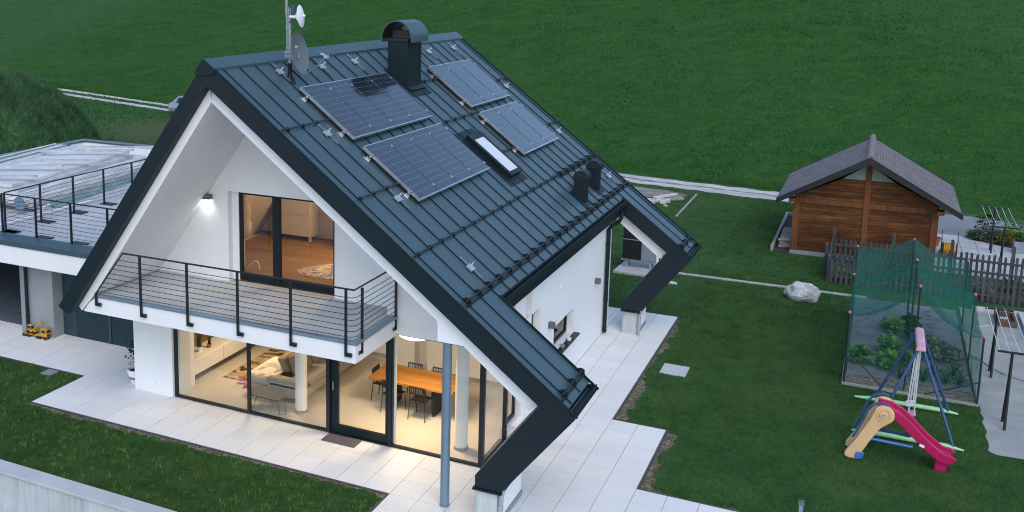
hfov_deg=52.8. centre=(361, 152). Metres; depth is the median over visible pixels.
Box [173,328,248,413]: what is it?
window
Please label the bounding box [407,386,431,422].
dining chair
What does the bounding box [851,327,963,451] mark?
swing set
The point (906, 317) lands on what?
vegetable plant
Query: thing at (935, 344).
vegetable plant
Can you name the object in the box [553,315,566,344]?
window
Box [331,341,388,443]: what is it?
sliding door
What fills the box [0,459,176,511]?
retaining wall
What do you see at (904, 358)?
vegetable plant
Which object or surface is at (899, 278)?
bed plant
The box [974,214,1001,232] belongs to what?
shrub
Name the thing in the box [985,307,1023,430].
clothesline
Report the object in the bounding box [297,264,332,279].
play rug
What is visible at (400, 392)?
dining chair
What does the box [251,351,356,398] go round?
sofa
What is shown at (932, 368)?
leek plant
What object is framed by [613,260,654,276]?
pump plinth
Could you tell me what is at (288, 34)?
antenna mast
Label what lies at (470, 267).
roof anchor
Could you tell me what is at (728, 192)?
gravel track
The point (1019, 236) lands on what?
shrub
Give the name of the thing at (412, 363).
dining chair
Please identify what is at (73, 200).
terrace railing
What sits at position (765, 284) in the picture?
curb
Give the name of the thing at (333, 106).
solar panel
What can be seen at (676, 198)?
timber block
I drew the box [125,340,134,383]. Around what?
patio planter
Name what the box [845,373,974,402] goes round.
bed soil
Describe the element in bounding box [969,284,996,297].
bed plant
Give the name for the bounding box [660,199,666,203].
timber block
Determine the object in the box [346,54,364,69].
roof anchor
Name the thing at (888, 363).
vegetable plant
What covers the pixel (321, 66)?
roof anchor
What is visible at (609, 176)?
roof anchor
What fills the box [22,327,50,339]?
toy truck
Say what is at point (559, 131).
roof anchor
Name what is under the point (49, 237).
terrace railing
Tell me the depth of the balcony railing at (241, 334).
20.63 m
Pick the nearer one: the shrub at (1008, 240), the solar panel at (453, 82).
the solar panel at (453, 82)
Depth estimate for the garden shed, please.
36.57 m
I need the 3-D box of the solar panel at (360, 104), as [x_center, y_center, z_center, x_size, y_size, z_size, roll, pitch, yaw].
[-0.028,-1.048,22.520,1.634,0.073,1.018,43,25,15]
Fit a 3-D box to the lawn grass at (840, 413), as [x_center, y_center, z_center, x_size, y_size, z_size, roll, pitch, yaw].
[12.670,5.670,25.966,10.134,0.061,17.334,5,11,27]
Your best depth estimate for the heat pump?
35.19 m
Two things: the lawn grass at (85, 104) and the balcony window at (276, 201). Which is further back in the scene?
the lawn grass at (85, 104)
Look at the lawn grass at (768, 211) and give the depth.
36.11 m
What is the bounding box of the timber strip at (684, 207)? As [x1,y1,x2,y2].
[675,194,697,216]
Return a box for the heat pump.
[621,227,661,269]
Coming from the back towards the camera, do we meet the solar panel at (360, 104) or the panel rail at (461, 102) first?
the panel rail at (461, 102)
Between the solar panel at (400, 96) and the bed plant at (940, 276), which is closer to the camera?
the solar panel at (400, 96)
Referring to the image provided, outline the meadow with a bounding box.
[0,0,1023,219]
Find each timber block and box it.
[647,198,669,202]
[653,193,677,198]
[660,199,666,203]
[665,196,683,200]
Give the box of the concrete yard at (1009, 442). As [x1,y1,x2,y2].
[959,307,1023,458]
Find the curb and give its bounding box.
[678,272,861,297]
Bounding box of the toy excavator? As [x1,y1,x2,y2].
[26,321,42,333]
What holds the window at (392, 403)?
in the house
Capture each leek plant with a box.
[893,364,910,377]
[908,368,932,381]
[921,362,946,374]
[934,368,957,385]
[942,369,972,384]
[944,361,965,375]
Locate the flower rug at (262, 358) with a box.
[223,348,287,380]
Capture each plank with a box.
[0,164,63,167]
[0,175,36,177]
[20,159,94,162]
[40,149,133,151]
[81,145,152,147]
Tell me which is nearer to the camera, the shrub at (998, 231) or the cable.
the cable
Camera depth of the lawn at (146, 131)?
23.33 m
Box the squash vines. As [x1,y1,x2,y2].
[902,342,967,364]
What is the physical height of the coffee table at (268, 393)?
0.352 m
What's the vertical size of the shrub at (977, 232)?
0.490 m
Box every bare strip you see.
[28,403,384,496]
[616,320,678,420]
[640,433,676,488]
[643,489,740,510]
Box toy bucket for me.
[238,374,245,382]
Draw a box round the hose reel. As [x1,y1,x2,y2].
[940,230,958,255]
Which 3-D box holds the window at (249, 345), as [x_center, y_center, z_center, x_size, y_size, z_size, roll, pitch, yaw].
[-1.653,4.856,22.752,2.103,2.520,0.070,5,11,27]
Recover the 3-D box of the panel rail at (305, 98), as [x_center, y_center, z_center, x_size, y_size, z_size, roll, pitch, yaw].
[0.139,-1.062,22.940,1.300,1.011,4.204,5,11,27]
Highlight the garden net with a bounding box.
[841,238,985,406]
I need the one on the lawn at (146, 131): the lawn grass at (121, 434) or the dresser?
the lawn grass at (121, 434)
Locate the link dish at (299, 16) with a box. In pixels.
[289,5,304,26]
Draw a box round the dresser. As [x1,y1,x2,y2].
[281,199,319,241]
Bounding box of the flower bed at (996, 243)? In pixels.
[965,230,1015,247]
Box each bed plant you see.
[838,267,854,280]
[888,275,909,282]
[927,271,951,285]
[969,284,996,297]
[998,278,1023,293]
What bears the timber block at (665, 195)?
on the timber block at (659, 199)
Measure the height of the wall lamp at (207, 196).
0.114 m
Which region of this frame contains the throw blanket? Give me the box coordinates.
[251,356,283,376]
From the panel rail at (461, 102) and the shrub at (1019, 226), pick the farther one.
the shrub at (1019, 226)
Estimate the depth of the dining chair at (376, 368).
24.11 m
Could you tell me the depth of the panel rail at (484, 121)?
26.55 m
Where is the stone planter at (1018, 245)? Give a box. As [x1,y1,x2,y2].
[1012,239,1023,253]
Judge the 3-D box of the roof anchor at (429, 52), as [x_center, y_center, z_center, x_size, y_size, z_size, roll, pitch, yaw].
[1.920,-2.883,28.541,0.600,0.150,0.217,43,25,15]
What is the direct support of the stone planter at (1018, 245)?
on the slab yard at (964, 241)
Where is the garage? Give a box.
[0,139,153,337]
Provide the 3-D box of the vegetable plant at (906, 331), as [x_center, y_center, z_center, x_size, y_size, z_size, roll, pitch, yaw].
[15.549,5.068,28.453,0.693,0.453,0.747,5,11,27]
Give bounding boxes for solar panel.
[300,83,376,139]
[325,79,396,133]
[346,76,414,127]
[362,140,439,201]
[367,73,432,122]
[386,134,457,192]
[405,128,474,183]
[424,123,489,175]
[428,64,485,107]
[444,61,498,103]
[457,59,510,99]
[479,108,536,154]
[493,105,548,149]
[505,101,558,143]
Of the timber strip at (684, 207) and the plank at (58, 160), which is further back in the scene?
the timber strip at (684, 207)
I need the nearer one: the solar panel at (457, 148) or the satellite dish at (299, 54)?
the satellite dish at (299, 54)
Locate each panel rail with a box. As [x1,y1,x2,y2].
[299,90,352,140]
[362,150,418,202]
[427,69,470,108]
[478,115,523,155]
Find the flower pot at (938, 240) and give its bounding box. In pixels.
[936,236,940,245]
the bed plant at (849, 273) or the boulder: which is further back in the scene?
the bed plant at (849, 273)
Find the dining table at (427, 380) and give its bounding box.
[369,364,455,416]
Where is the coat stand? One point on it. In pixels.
(247, 221)
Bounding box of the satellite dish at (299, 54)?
[290,32,328,75]
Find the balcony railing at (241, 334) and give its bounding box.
[94,253,397,357]
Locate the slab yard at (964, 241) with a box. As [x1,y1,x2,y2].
[933,234,1023,282]
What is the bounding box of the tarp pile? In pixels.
[0,143,145,224]
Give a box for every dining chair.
[370,364,383,400]
[380,379,405,415]
[400,362,422,402]
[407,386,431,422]
[424,366,441,404]
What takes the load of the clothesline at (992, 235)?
on the slab yard at (964, 241)
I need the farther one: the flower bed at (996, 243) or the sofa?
the flower bed at (996, 243)
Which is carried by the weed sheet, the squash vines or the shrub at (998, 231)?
the squash vines
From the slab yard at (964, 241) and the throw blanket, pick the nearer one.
the throw blanket
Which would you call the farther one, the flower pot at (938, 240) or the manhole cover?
the flower pot at (938, 240)
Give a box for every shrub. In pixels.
[965,229,979,238]
[966,228,986,239]
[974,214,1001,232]
[982,226,1002,239]
[995,229,1015,244]
[996,220,1023,236]
[1013,230,1023,240]
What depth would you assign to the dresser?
27.30 m
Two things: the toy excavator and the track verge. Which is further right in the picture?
the track verge
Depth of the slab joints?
37.57 m
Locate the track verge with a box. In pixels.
[623,177,776,196]
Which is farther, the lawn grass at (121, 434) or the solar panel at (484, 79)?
the solar panel at (484, 79)
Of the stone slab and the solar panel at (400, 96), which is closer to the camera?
the solar panel at (400, 96)
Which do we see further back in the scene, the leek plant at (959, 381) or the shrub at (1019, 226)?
the shrub at (1019, 226)
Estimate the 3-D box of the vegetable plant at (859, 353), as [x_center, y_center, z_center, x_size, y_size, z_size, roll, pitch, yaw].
[13.209,5.290,26.778,0.801,0.545,0.766,0,10,-4]
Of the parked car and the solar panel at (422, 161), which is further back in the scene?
the parked car
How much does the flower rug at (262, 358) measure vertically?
0.012 m
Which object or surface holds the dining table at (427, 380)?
on the house
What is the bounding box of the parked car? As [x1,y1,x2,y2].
[168,95,183,111]
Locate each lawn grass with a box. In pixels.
[0,356,383,511]
[69,93,172,144]
[608,183,1023,359]
[618,266,1023,511]
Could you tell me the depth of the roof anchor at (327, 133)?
20.61 m
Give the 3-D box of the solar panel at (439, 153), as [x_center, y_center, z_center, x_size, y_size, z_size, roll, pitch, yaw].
[1.767,0.056,22.924,1.634,0.073,1.018,43,25,15]
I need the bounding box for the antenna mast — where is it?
[284,0,295,83]
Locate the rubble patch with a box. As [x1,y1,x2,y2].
[634,186,686,196]
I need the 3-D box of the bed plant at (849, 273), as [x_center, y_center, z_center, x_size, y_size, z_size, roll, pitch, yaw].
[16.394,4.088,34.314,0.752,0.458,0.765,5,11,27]
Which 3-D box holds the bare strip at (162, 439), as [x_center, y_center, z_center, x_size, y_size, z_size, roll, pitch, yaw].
[-3.727,6.309,21.811,9.400,0.004,0.160,5,11,27]
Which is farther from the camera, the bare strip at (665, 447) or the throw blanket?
the throw blanket
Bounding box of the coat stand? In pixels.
[243,194,260,269]
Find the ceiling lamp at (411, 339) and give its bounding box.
[399,335,422,340]
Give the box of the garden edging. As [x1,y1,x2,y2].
[0,306,739,511]
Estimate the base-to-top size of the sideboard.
0.400 m
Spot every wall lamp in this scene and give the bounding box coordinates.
[202,194,212,199]
[548,321,555,328]
[595,278,600,283]
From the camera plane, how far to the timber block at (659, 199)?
46.38 m
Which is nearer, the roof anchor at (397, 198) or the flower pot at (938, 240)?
the roof anchor at (397, 198)
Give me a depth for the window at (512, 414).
22.57 m
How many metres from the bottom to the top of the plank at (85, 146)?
0.060 m
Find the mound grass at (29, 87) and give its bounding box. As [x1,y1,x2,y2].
[0,66,102,153]
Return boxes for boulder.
[784,281,820,302]
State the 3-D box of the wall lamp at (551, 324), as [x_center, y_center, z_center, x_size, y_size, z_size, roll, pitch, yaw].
[4.477,4.065,23.909,0.140,0.144,0.140,5,11,27]
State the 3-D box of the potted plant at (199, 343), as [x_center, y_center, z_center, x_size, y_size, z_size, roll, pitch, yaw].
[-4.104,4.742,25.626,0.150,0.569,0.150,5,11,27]
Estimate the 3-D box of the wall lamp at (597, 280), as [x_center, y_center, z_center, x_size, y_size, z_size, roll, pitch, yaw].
[6.441,3.504,27.682,0.140,0.144,0.140,5,11,27]
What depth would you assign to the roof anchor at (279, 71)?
21.62 m
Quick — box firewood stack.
[778,227,790,247]
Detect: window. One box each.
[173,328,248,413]
[239,192,334,294]
[248,343,327,431]
[391,334,481,466]
[507,395,514,423]
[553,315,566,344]
[843,167,894,182]
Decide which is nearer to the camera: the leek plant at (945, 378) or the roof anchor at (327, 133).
the roof anchor at (327, 133)
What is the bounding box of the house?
[59,19,701,511]
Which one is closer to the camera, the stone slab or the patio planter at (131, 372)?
the patio planter at (131, 372)
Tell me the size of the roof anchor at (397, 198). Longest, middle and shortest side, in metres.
0.600 x 0.217 x 0.150 m
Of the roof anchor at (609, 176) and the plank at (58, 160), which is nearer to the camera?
the roof anchor at (609, 176)
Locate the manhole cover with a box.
[659,363,689,376]
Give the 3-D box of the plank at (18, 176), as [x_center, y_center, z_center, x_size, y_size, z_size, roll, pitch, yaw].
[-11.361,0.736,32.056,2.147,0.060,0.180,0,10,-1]
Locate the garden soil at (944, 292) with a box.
[832,263,1023,305]
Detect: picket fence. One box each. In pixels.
[823,239,833,275]
[826,254,1023,306]
[832,227,1023,281]
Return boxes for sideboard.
[194,336,245,374]
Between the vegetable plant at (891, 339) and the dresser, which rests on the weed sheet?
the vegetable plant at (891, 339)
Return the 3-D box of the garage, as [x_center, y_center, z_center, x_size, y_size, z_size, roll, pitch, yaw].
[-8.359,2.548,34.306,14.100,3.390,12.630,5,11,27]
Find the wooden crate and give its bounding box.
[994,310,1017,328]
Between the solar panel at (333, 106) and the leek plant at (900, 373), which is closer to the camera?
the solar panel at (333, 106)
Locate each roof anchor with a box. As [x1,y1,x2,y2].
[271,63,290,81]
[313,58,331,75]
[317,124,338,143]
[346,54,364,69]
[388,189,409,209]
[421,45,436,58]
[446,42,461,54]
[459,256,482,278]
[500,80,514,92]
[551,124,566,137]
[601,169,616,182]
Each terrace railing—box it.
[0,193,115,244]
[3,159,145,232]
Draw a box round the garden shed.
[776,134,962,269]
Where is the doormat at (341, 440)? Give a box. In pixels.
[321,433,360,447]
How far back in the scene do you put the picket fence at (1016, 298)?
32.46 m
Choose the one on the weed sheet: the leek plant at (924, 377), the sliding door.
the leek plant at (924, 377)
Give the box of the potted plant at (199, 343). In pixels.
[196,333,202,351]
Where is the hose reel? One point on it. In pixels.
(946, 246)
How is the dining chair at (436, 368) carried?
on the house
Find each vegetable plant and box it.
[844,343,876,363]
[870,347,901,369]
[874,332,905,351]
[878,312,906,332]
[897,347,921,367]
[900,312,922,329]
[903,326,928,339]
[905,330,944,350]
[928,337,960,360]
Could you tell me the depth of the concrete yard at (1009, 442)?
25.19 m
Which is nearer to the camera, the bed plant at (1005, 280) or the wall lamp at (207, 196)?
the wall lamp at (207, 196)
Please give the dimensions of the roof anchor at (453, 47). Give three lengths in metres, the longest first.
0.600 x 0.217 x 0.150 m
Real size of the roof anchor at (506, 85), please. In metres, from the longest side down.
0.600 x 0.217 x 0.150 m
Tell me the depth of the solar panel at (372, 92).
23.38 m
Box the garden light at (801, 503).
[798,500,804,511]
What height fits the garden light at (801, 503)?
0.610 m
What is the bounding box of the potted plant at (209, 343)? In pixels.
[207,335,211,347]
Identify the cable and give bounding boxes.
[970,354,1023,381]
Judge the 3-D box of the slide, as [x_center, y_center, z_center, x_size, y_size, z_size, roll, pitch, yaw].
[11.249,5.811,21.146,2.044,1.360,0.673,5,11,27]
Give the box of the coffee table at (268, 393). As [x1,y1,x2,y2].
[251,385,286,414]
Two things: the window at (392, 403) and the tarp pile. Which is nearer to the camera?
the window at (392, 403)
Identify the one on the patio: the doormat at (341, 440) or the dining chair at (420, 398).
the doormat at (341, 440)
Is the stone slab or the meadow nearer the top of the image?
the meadow
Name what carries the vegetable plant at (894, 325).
on the weed sheet
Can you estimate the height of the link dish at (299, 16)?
0.476 m
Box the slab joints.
[934,237,1023,279]
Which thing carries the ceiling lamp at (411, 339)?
attached to the house
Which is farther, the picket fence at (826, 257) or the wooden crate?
the picket fence at (826, 257)
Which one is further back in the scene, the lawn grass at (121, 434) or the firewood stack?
the firewood stack
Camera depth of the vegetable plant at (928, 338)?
27.69 m
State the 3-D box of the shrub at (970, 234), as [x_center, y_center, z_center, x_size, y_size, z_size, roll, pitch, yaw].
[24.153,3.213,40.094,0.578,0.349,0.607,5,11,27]
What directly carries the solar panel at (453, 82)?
attached to the panel rail at (461, 102)
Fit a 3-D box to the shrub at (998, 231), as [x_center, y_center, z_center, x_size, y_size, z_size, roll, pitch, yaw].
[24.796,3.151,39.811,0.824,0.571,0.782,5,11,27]
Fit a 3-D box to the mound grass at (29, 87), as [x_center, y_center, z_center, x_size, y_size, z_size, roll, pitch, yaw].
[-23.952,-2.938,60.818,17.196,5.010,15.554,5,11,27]
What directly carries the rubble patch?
on the lawn at (146, 131)
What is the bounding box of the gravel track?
[57,88,794,201]
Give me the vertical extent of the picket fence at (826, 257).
1.220 m
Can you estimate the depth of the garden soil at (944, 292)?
33.64 m
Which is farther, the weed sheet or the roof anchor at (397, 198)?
the weed sheet
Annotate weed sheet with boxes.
[847,298,971,392]
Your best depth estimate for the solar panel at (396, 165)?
21.05 m
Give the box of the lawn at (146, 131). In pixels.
[0,87,1023,511]
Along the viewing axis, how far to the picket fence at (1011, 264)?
34.86 m
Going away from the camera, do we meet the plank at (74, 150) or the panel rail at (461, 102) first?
the panel rail at (461, 102)
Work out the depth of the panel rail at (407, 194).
20.74 m
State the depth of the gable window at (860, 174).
36.17 m
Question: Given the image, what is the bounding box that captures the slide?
[844,392,956,472]
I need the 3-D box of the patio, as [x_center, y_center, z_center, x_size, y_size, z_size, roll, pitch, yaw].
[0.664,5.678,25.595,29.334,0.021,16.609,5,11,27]
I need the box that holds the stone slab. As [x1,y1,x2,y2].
[40,369,57,375]
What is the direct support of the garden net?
on the bed soil at (921, 389)
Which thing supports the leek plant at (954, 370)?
on the weed sheet
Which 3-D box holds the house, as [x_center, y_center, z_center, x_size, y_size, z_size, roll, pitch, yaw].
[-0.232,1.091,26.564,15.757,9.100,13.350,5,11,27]
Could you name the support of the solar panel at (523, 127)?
attached to the panel rail at (484, 121)
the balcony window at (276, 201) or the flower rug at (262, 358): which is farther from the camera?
the flower rug at (262, 358)
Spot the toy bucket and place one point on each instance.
(241, 378)
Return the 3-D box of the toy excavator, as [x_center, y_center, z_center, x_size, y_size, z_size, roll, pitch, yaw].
[-9.126,4.859,28.322,0.520,0.409,0.160,5,11,27]
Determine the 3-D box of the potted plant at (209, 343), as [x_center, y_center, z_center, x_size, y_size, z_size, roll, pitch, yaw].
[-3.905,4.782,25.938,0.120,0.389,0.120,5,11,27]
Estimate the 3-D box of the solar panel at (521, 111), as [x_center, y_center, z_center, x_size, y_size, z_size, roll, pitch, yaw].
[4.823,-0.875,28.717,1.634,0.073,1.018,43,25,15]
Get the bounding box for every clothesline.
[981,206,1019,276]
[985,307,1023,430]
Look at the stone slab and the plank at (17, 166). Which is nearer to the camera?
the stone slab
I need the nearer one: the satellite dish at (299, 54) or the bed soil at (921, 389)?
the satellite dish at (299, 54)
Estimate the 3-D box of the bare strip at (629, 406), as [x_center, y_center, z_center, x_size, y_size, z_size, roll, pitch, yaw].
[7.726,5.554,26.654,0.260,0.004,7.800,5,11,27]
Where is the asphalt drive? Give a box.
[937,214,1020,235]
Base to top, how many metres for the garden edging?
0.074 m
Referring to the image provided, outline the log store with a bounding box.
[770,212,792,252]
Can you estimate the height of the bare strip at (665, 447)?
0.004 m
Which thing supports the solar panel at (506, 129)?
attached to the panel rail at (484, 121)
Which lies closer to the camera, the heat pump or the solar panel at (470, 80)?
the solar panel at (470, 80)
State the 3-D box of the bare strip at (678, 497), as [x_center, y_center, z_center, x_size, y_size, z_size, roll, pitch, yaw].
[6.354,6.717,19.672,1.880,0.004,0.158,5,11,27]
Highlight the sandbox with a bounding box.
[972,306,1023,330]
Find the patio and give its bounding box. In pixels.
[0,307,734,511]
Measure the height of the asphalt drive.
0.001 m

